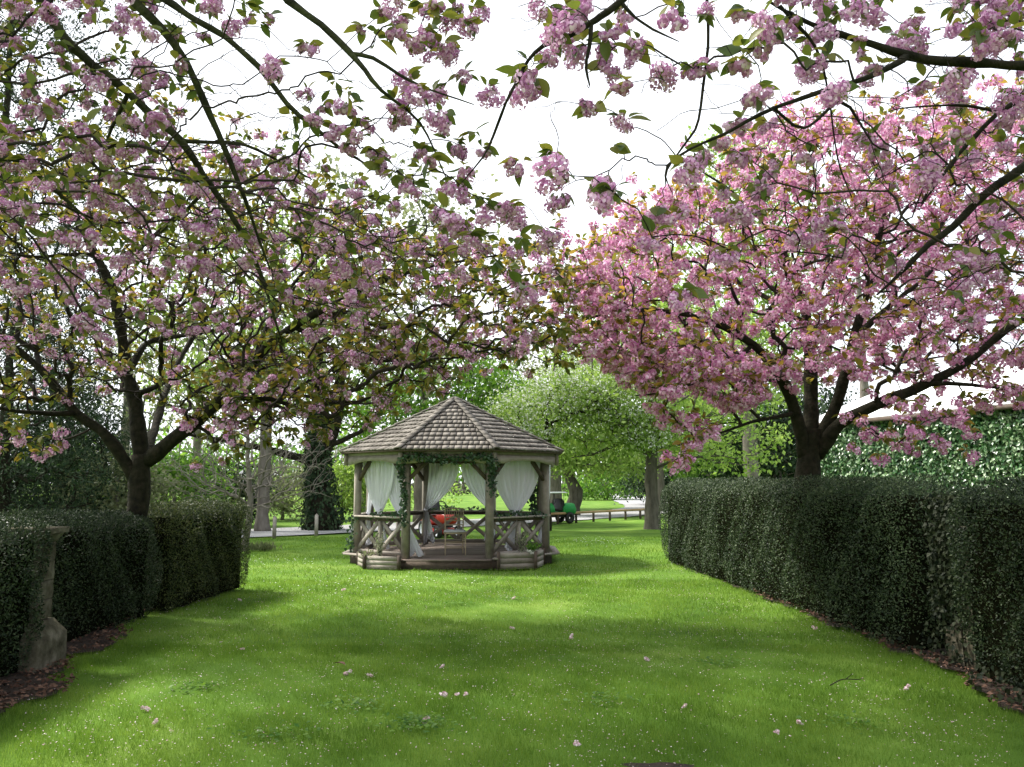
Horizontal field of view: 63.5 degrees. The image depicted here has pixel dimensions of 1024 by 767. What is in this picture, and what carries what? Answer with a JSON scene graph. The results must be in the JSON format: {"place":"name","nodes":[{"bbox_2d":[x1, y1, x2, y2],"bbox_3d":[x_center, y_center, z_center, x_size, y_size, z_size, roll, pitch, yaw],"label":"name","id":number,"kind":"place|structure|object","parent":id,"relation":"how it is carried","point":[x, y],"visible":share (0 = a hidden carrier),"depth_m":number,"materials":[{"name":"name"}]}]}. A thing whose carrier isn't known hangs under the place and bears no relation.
{"place":"outdoors","nodes":[
{"label":"outdoors","id":0,"kind":"place"},
{"bbox_2d":[0,610,152,713],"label":"soil","id":1,"kind":"structure","parent":0,"point":[76,644],"depth_m":6.70,"materials":[{"name":"brown soil"}]},
{"bbox_2d":[0,514,53,676],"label":"hedge","id":2,"kind":"object","parent":1,"relation":"on","point":[17,572],"visible":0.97,"depth_m":6.79,"materials":[{"name":"green plant"}]},
{"bbox_2d":[0,526,69,672],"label":"stone pillar","id":3,"kind":"structure","parent":1,"relation":"on","point":[49,647],"depth_m":7.16,"materials":[{"name":"grey stone"}]},
{"bbox_2d":[0,508,163,641],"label":"hedge","id":4,"kind":"object","parent":1,"relation":"on","point":[100,579],"visible":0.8,"depth_m":8.74,"materials":[{"name":"green plant"}]},
{"bbox_2d":[144,496,252,612],"bbox_3d":[-4.384,2.287,11.453,0.847,1.433,2.681,0,-7,3],"label":"hedge","id":5,"kind":"object","parent":1,"relation":"on","point":[201,546],"visible":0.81,"depth_m":11.01,"materials":[{"name":"green plant"}]},
{"bbox_2d":[0,0,561,374],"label":"cherry tree","id":6,"kind":"object","parent":1,"relation":"on","point":[126,119],"visible":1,"depth_m":4.99,"materials":[{"name":"pink plant"}]},
{"bbox_2d":[0,82,612,524],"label":"cherry tree","id":7,"kind":"object","parent":1,"relation":"on","point":[516,340],"visible":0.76,"depth_m":9.58,"materials":[{"name":"pink plant"}]},
{"bbox_2d":[242,494,667,537],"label":"road","id":8,"kind":"structure","parent":0,"point":[637,503],"depth_m":32.69,"materials":[{"name":"grey asphalt"}]},
{"bbox_2d":[0,484,1023,766],"bbox_3d":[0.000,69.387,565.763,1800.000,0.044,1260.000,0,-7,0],"label":"lawn","id":9,"kind":"structure","parent":0,"point":[630,526],"depth_m":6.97,"materials":[{"name":"green plant"}]},
{"bbox_2d":[0,294,159,523],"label":"evergreen tree","id":10,"kind":"object","parent":9,"relation":"on","point":[8,490],"visible":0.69,"depth_m":20.97,"materials":[{"name":"green plant"}]},
{"bbox_2d":[10,386,156,527],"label":"evergreen tree","id":11,"kind":"object","parent":9,"relation":"on","point":[86,443],"visible":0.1,"depth_m":24.43,"materials":[{"name":"green plant"}]},
{"bbox_2d":[0,0,173,503],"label":"evergreen tree","id":12,"kind":"object","parent":9,"relation":"on","point":[9,94],"visible":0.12,"depth_m":27.00,"materials":[{"name":"green plant"}]},
{"bbox_2d":[0,294,232,498],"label":"broadleaf tree","id":13,"kind":"object","parent":9,"relation":"on","point":[170,418],"visible":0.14,"depth_m":32.90,"materials":[{"name":"green plant"}]},
{"bbox_2d":[41,444,193,520],"bbox_3d":[-11.433,3.103,23.922,4.278,2.881,3.673,0,-7,0],"label":"bush","id":14,"kind":"object","parent":9,"relation":"on","point":[120,503],"visible":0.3,"depth_m":23.53,"materials":[{"name":"green plant"}]},
{"bbox_2d":[140,705,150,711],"bbox_3d":[-2.580,2.290,5.819,0.074,0.055,0.047,1,-7,-7],"label":"fallen blossom","id":15,"kind":"object","parent":9,"relation":"on","point":[146,708],"visible":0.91,"depth_m":5.82,"materials":[{"name":"pink plant"}]},
{"bbox_2d":[106,444,244,514],"bbox_3d":[-11.043,3.425,26.644,4.448,3.176,4.011,1,-7,-11],"label":"bush","id":16,"kind":"object","parent":9,"relation":"on","point":[181,462],"visible":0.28,"depth_m":26.66,"materials":[{"name":"green plant"}]},
{"bbox_2d":[78,285,295,508],"bbox_3d":[-15.192,0.772,40.117,11.481,11.455,9.168,0,-7,0],"label":"broadleaf tree","id":17,"kind":"object","parent":9,"relation":"on","point":[195,439],"visible":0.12,"depth_m":39.70,"materials":[{"name":"green plant"}]},
{"bbox_2d":[176,460,280,522],"bbox_3d":[-10.789,4.066,30.718,4.575,2.620,3.840,0,-7,0],"label":"bush","id":18,"kind":"object","parent":9,"relation":"on","point":[242,495],"visible":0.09,"depth_m":30.43,"materials":[{"name":"green plant"}]},
{"bbox_2d":[14,483,465,509],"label":"undergrowth","id":19,"kind":"object","parent":9,"relation":"on","point":[448,501],"visible":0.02,"depth_m":50.85,"materials":[{"name":"green plant"}]},
{"bbox_2d":[158,415,335,551],"bbox_3d":[-6.298,2.271,19.662,4.125,3.466,4.087,0,-7,0],"label":"bare tree","id":20,"kind":"object","parent":9,"relation":"on","point":[249,489],"visible":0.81,"depth_m":19.57,"materials":[{"name":"brown plant"}]},
{"bbox_2d":[116,185,405,530],"bbox_3d":[-7.932,-0.588,28.121,9.544,11.400,10.295,-4,-8,29],"label":"broadleaf tree","id":21,"kind":"object","parent":9,"relation":"on","point":[262,523],"visible":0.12,"depth_m":27.03,"materials":[{"name":"green plant"}]},
{"bbox_2d":[249,540,283,550],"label":"leaf clump","id":22,"kind":"object","parent":9,"relation":"on","point":[264,546],"visible":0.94,"depth_m":19.44,"materials":[{"name":"green plant"}]},
{"bbox_2d":[235,458,308,520],"bbox_3d":[-9.617,4.570,35.447,4.781,2.799,4.734,0,-7,0],"label":"bush","id":23,"kind":"object","parent":9,"relation":"on","point":[286,509],"visible":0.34,"depth_m":35.13,"materials":[{"name":"green plant"}]},
{"bbox_2d":[272,516,276,537],"bbox_3d":[-6.874,4.153,23.928,0.090,0.645,0.090,0,-7,0],"label":"wooden post","id":24,"kind":"object","parent":9,"relation":"on","point":[274,526],"visible":0.92,"depth_m":23.88,"materials":[{"name":"grey wood"}]},
{"bbox_2d":[94,121,510,530],"bbox_3d":[-6.934,-1.879,28.170,14.518,13.996,11.173,-2,-7,16],"label":"broadleaf tree","id":25,"kind":"object","parent":9,"relation":"on","point":[324,509],"visible":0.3,"depth_m":27.66,"materials":[{"name":"green plant"}]},
{"bbox_2d":[314,514,318,535],"bbox_3d":[-5.915,4.271,25.003,0.090,0.665,0.090,0,-7,0],"label":"wooden post","id":26,"kind":"object","parent":9,"relation":"on","point":[316,525],"visible":1,"depth_m":24.95,"materials":[{"name":"grey wood"}]},
{"bbox_2d":[301,454,365,519],"bbox_3d":[-7.221,4.514,35.631,4.078,2.912,3.730,3,-8,-25],"label":"bush","id":27,"kind":"object","parent":9,"relation":"on","point":[346,473],"visible":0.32,"depth_m":35.11,"materials":[{"name":"green plant"}]},
{"bbox_2d":[292,315,459,511],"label":"broadleaf tree","id":28,"kind":"object","parent":9,"relation":"on","point":[363,408],"visible":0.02,"depth_m":45.52,"materials":[{"name":"green plant"}]},
{"bbox_2d":[356,552,400,569],"bbox_3d":[-2.650,3.344,15.559,1.374,0.260,0.397,-7,-10,44],"label":"planter","id":29,"kind":"object","parent":9,"relation":"on","point":[382,562],"visible":0.98,"depth_m":15.34,"materials":[{"name":"brown wood"}]},
{"bbox_2d":[358,549,376,558],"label":"trailing plant","id":30,"kind":"object","parent":29,"relation":"in","point":[364,553],"visible":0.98,"depth_m":15.50,"materials":[{"name":"green plant"}]},
{"bbox_2d":[375,531,385,555],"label":"shrub","id":31,"kind":"object","parent":29,"relation":"on","point":[380,548],"visible":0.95,"depth_m":15.56,"materials":[{"name":"green plant"}]},
{"bbox_2d":[16,418,795,490],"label":"wood","id":32,"kind":"object","parent":9,"relation":"on","point":[276,457],"depth_m":175.98,"materials":[{"name":"green plant"}]},
{"bbox_2d":[301,322,552,521],"bbox_3d":[-3.314,1.463,34.022,10.058,8.595,8.334,-5,-8,34],"label":"broadleaf tree","id":33,"kind":"object","parent":9,"relation":"on","point":[473,376],"visible":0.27,"depth_m":32.99,"materials":[{"name":"green plant"}]},
{"bbox_2d":[211,477,645,495],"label":"hedgerow","id":34,"kind":"object","parent":9,"relation":"on","point":[462,489],"visible":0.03,"depth_m":102.11,"materials":[{"name":"green plant"}]},
{"bbox_2d":[418,501,461,538],"bbox_3d":[-2.115,3.965,24.389,0.963,1.122,1.574,4,-8,-28],"label":"ride on mower","id":35,"kind":"object","parent":9,"relation":"on","point":[440,519],"visible":0.4,"depth_m":24.06,"materials":[{"name":"red paint"}]},
{"bbox_2d":[439,691,447,697],"bbox_3d":[-0.510,2.338,6.221,0.065,0.046,0.084,-1,-7,10],"label":"fallen blossom","id":36,"kind":"object","parent":9,"relation":"on","point":[444,693],"visible":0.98,"depth_m":6.20,"materials":[{"name":"pink plant"}]},
{"bbox_2d":[338,396,563,568],"bbox_3d":[-1.230,1.981,17.589,4.580,3.449,4.581,0,-7,0],"label":"gazebo","id":37,"kind":"object","parent":9,"relation":"on","point":[454,425],"visible":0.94,"depth_m":16.39,"materials":[{"name":"brown wood"}]},
{"bbox_2d":[344,513,358,552],"bbox_3d":[-3.216,3.009,16.591,0.298,0.815,0.290,0,-7,0],"label":"trailing ivy","id":38,"kind":"object","parent":37,"relation":"attached to","point":[352,546],"visible":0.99,"depth_m":16.59,"materials":[{"name":"green plant"}]},
{"bbox_2d":[365,493,371,544],"bbox_3d":[-3.026,2.559,17.793,0.132,1.750,0.846,0,-7,-2],"label":"curtain","id":39,"kind":"object","parent":37,"relation":"hanging from","point":[368,512],"visible":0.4,"depth_m":17.46,"materials":[{"name":"fabric"}]},
{"bbox_2d":[363,461,393,548],"bbox_3d":[-2.591,2.392,16.395,1.041,1.750,0.244,-7,-10,44],"label":"curtain","id":40,"kind":"object","parent":37,"relation":"hanging from","point":[378,476],"visible":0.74,"depth_m":16.34,"materials":[{"name":"fabric"}]},
{"bbox_2d":[367,509,400,520],"bbox_3d":[-2.417,2.544,15.943,0.330,0.235,1.140,6,-9,-41],"label":"ivy spray","id":41,"kind":"object","parent":37,"relation":"on","point":[386,514],"visible":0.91,"depth_m":15.93,"materials":[{"name":"green plant"}]},
{"bbox_2d":[389,466,423,556],"bbox_3d":[-2.140,2.412,16.098,0.348,1.860,1.018,7,-10,-45],"label":"curtain","id":42,"kind":"object","parent":37,"relation":"hanging from","point":[394,495],"visible":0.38,"depth_m":16.00,"materials":[{"name":"fabric"}]},
{"bbox_2d":[424,463,458,543],"bbox_3d":[-1.654,2.799,19.332,0.815,1.860,0.124,0,-7,0],"label":"curtain","id":43,"kind":"object","parent":37,"relation":"hanging from","point":[441,480],"visible":0.98,"depth_m":19.38,"materials":[{"name":"fabric"}]},
{"bbox_2d":[395,451,500,528],"bbox_3d":[-1.198,1.962,15.486,1.998,1.501,0.466,0,-7,0],"label":"ivy garland","id":44,"kind":"object","parent":37,"relation":"attached to","point":[492,468],"visible":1,"depth_m":15.49,"materials":[{"name":"green plant"}]},
{"bbox_2d":[443,508,465,554],"bbox_3d":[-1.148,2.961,16.577,0.440,0.913,0.475,1,-7,-8],"label":"chair","id":45,"kind":"object","parent":37,"relation":"on","point":[462,531],"visible":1,"depth_m":16.70,"materials":[{"name":"brown wood"}]},
{"bbox_2d":[429,504,484,513],"bbox_3d":[-1.210,2.949,19.407,1.555,0.241,0.320,0,-7,0],"label":"ivy spray","id":46,"kind":"object","parent":37,"relation":"on","point":[447,506],"visible":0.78,"depth_m":19.40,"materials":[{"name":"green plant"}]},
{"bbox_2d":[461,463,494,540],"bbox_3d":[-0.792,2.771,19.348,0.813,1.800,0.125,0,-7,0],"label":"curtain","id":47,"kind":"object","parent":37,"relation":"hanging from","point":[474,480],"visible":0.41,"depth_m":19.40,"materials":[{"name":"fabric"}]},
{"bbox_2d":[494,461,539,550],"bbox_3d":[0.037,2.401,16.264,0.195,1.800,1.388,-7,-10,45],"label":"curtain","id":48,"kind":"object","parent":37,"relation":"hanging from","point":[516,484],"visible":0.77,"depth_m":16.25,"materials":[{"name":"fabric"}]},
{"bbox_2d":[494,509,547,520],"bbox_3d":[0.167,2.571,16.149,0.316,0.240,1.672,-7,-10,44],"label":"ivy spray","id":49,"kind":"object","parent":37,"relation":"on","point":[499,515],"visible":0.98,"depth_m":16.12,"materials":[{"name":"green plant"}]},
{"bbox_2d":[527,484,537,511],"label":"hanging ivy","id":50,"kind":"object","parent":37,"relation":"hanging from","point":[532,499],"visible":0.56,"depth_m":18.42,"materials":[{"name":"green plant"}]},
{"bbox_2d":[537,465,550,542],"bbox_3d":[0.673,2.558,17.784,0.326,1.750,0.962,0,-7,0],"label":"curtain","id":51,"kind":"object","parent":37,"relation":"hanging from","point":[539,537],"visible":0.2,"depth_m":17.45,"materials":[{"name":"fabric"}]},
{"bbox_2d":[264,538,642,593],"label":"daisies","id":52,"kind":"object","parent":9,"relation":"on","point":[433,580],"visible":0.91,"depth_m":13.18,"materials":[{"name":"white plant"}]},
{"bbox_2d":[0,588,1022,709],"bbox_3d":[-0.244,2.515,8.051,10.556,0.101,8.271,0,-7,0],"label":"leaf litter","id":53,"kind":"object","parent":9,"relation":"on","point":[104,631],"visible":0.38,"depth_m":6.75,"materials":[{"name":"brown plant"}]},
{"bbox_2d":[15,562,1007,766],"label":"fallen petals","id":54,"kind":"object","parent":9,"relation":"on","point":[493,678],"visible":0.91,"depth_m":6.48,"materials":[{"name":"pink plant"}]},
{"bbox_2d":[144,594,885,748],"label":"weeds","id":55,"kind":"object","parent":9,"relation":"on","point":[416,717],"visible":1,"depth_m":5.62,"materials":[{"name":"green plant"}]},
{"bbox_2d":[497,548,544,569],"bbox_3d":[0.313,3.323,15.636,0.457,0.320,1.321,-7,-10,44],"label":"planter","id":56,"kind":"object","parent":9,"relation":"on","point":[535,560],"visible":0.98,"depth_m":15.43,"materials":[{"name":"brown wood"}]},
{"bbox_2d":[515,531,528,552],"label":"feathery plant","id":57,"kind":"object","parent":56,"relation":"on","point":[521,549],"visible":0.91,"depth_m":15.68,"materials":[{"name":"green plant"}]},
{"bbox_2d":[526,541,541,553],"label":"flowering plant","id":58,"kind":"object","parent":56,"relation":"in","point":[531,548],"visible":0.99,"depth_m":15.55,"materials":[{"name":"green plant"}]},
{"bbox_2d":[467,328,624,502],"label":"broadleaf tree","id":59,"kind":"object","parent":9,"relation":"on","point":[555,484],"visible":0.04,"depth_m":51.47,"materials":[{"name":"green plant"}]},
{"bbox_2d":[550,492,575,522],"bbox_3d":[1.684,4.902,32.673,1.541,1.231,0.896,4,-8,-28],"label":"utility vehicle","id":60,"kind":"object","parent":9,"relation":"on","point":[559,505],"visible":0.52,"depth_m":32.49,"materials":[{"name":"green paint"}]},
{"bbox_2d":[573,740,581,745],"bbox_3d":[0.391,2.193,5.038,0.046,0.033,0.061,-5,-9,38],"label":"fallen blossom","id":61,"kind":"object","parent":9,"relation":"on","point":[576,743],"visible":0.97,"depth_m":5.03,"materials":[{"name":"pink plant"}]},
{"bbox_2d":[470,353,691,530],"bbox_3d":[2.110,1.962,27.905,8.273,6.147,4.538,0,-7,0],"label":"flowering tree","id":62,"kind":"object","parent":9,"relation":"on","point":[546,404],"visible":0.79,"depth_m":27.38,"materials":[{"name":"green plant"}]},
{"bbox_2d":[514,390,675,514],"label":"broadleaf tree","id":63,"kind":"object","parent":9,"relation":"on","point":[568,473],"visible":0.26,"depth_m":39.56,"materials":[{"name":"green plant"}]},
{"bbox_2d":[551,508,644,523],"bbox_3d":[3.350,5.460,33.992,0.127,0.444,9.998,-6,-9,39],"label":"knee rail","id":64,"kind":"object","parent":9,"relation":"on","point":[557,514],"visible":0.63,"depth_m":34.24,"materials":[{"name":"brown wood"}]},
{"bbox_2d":[561,464,644,500],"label":"bush","id":65,"kind":"object","parent":9,"relation":"on","point":[605,491],"visible":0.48,"depth_m":75.85,"materials":[{"name":"green plant"}]},
{"bbox_2d":[542,204,769,511],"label":"broadleaf tree","id":66,"kind":"object","parent":9,"relation":"on","point":[660,483],"visible":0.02,"depth_m":45.49,"materials":[{"name":"green plant"}]},
{"bbox_2d":[623,762,693,766],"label":"soil patch","id":67,"kind":"object","parent":9,"relation":"on","point":[661,764],"visible":0.91,"depth_m":4.65,"materials":[{"name":"brown soil"}]},
{"bbox_2d":[531,281,793,529],"bbox_3d":[4.989,0.668,28.871,10.392,8.955,8.022,0,-7,0],"label":"broadleaf tree","id":68,"kind":"object","parent":9,"relation":"on","point":[651,514],"visible":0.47,"depth_m":28.25,"materials":[{"name":"green plant"}]},
{"bbox_2d":[612,454,719,504],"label":"bush","id":69,"kind":"object","parent":9,"relation":"on","point":[641,488],"visible":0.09,"depth_m":58.66,"materials":[{"name":"green plant"}]},
{"bbox_2d":[664,394,787,483],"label":"broadleaf tree","id":70,"kind":"object","parent":9,"relation":"on","point":[696,473],"visible":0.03,"depth_m":50.60,"materials":[{"name":"green plant"}]},
{"bbox_2d":[462,0,1023,330],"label":"cherry tree","id":71,"kind":"object","parent":9,"relation":"on","point":[574,21],"visible":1,"depth_m":4.18,"materials":[{"name":"pink plant"}]},
{"bbox_2d":[644,123,852,478],"bbox_3d":[10.813,-2.984,38.688,10.299,19.162,9.956,-2,-7,19],"label":"broadleaf tree","id":72,"kind":"object","parent":9,"relation":"on","point":[746,441],"visible":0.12,"depth_m":37.86,"materials":[{"name":"green plant"}]},
{"bbox_2d":[695,393,832,490],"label":"evergreen tree","id":73,"kind":"object","parent":9,"relation":"on","point":[779,471],"visible":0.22,"depth_m":42.58,"materials":[{"name":"green plant"}]},
{"bbox_2d":[739,371,859,477],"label":"evergreen tree","id":74,"kind":"object","parent":9,"relation":"on","point":[826,395],"visible":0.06,"depth_m":57.11,"materials":[{"name":"green plant"}]},
{"bbox_2d":[830,674,862,685],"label":"fallen twig","id":75,"kind":"object","parent":9,"relation":"on","point":[845,679],"visible":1,"depth_m":6.57,"materials":[{"name":"brown wood"}]},
{"bbox_2d":[777,173,938,397],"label":"broadleaf tree","id":76,"kind":"object","parent":9,"relation":"on","point":[863,385],"visible":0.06,"depth_m":55.44,"materials":[{"name":"green plant"}]},
{"bbox_2d":[819,361,1023,503],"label":"building","id":77,"kind":"structure","parent":9,"relation":"on","point":[999,446],"depth_m":17.17,"materials":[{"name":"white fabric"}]},
{"bbox_2d":[0,0,1023,483],"label":"sky","id":78,"kind":"structure","parent":0,"point":[586,142],"materials":[{"name":"white"}]},
{"bbox_2d":[701,572,1023,713],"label":"soil","id":79,"kind":"structure","parent":0,"point":[989,686],"depth_m":7.07,"materials":[{"name":"brown soil"}]},
{"bbox_2d":[551,73,1023,492],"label":"cherry tree","id":80,"kind":"object","parent":79,"relation":"on","point":[815,440],"visible":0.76,"depth_m":9.96,"materials":[{"name":"pink plant"}]},
{"bbox_2d":[657,472,968,649],"bbox_3d":[3.821,2.259,12.515,1.204,1.752,9.600,0,-7,-4],"label":"hedge","id":81,"kind":"object","parent":79,"relation":"on","point":[855,554],"visible":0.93,"depth_m":9.65,"materials":[{"name":"green plant"}]},
{"bbox_2d":[884,631,1023,708],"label":"leaf litter","id":82,"kind":"object","parent":79,"relation":"on","point":[1000,696],"visible":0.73,"depth_m":6.46,"materials":[{"name":"brown plant"}]},
{"bbox_2d":[943,526,975,670],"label":"stone pillar","id":83,"kind":"structure","parent":79,"relation":"on","point":[969,649],"depth_m":7.23,"materials":[{"name":"grey stone"}]},
{"bbox_2d":[920,492,1022,666],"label":"ivy","id":84,"kind":"object","parent":83,"relation":"attached to","point":[942,575],"visible":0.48,"depth_m":7.33,"materials":[{"name":"green plant"}]},
{"bbox_2d":[945,475,1023,688],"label":"hedge","id":85,"kind":"object","parent":79,"relation":"on","point":[993,542],"visible":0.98,"depth_m":6.60,"materials":[{"name":"green plant"}]}
]}

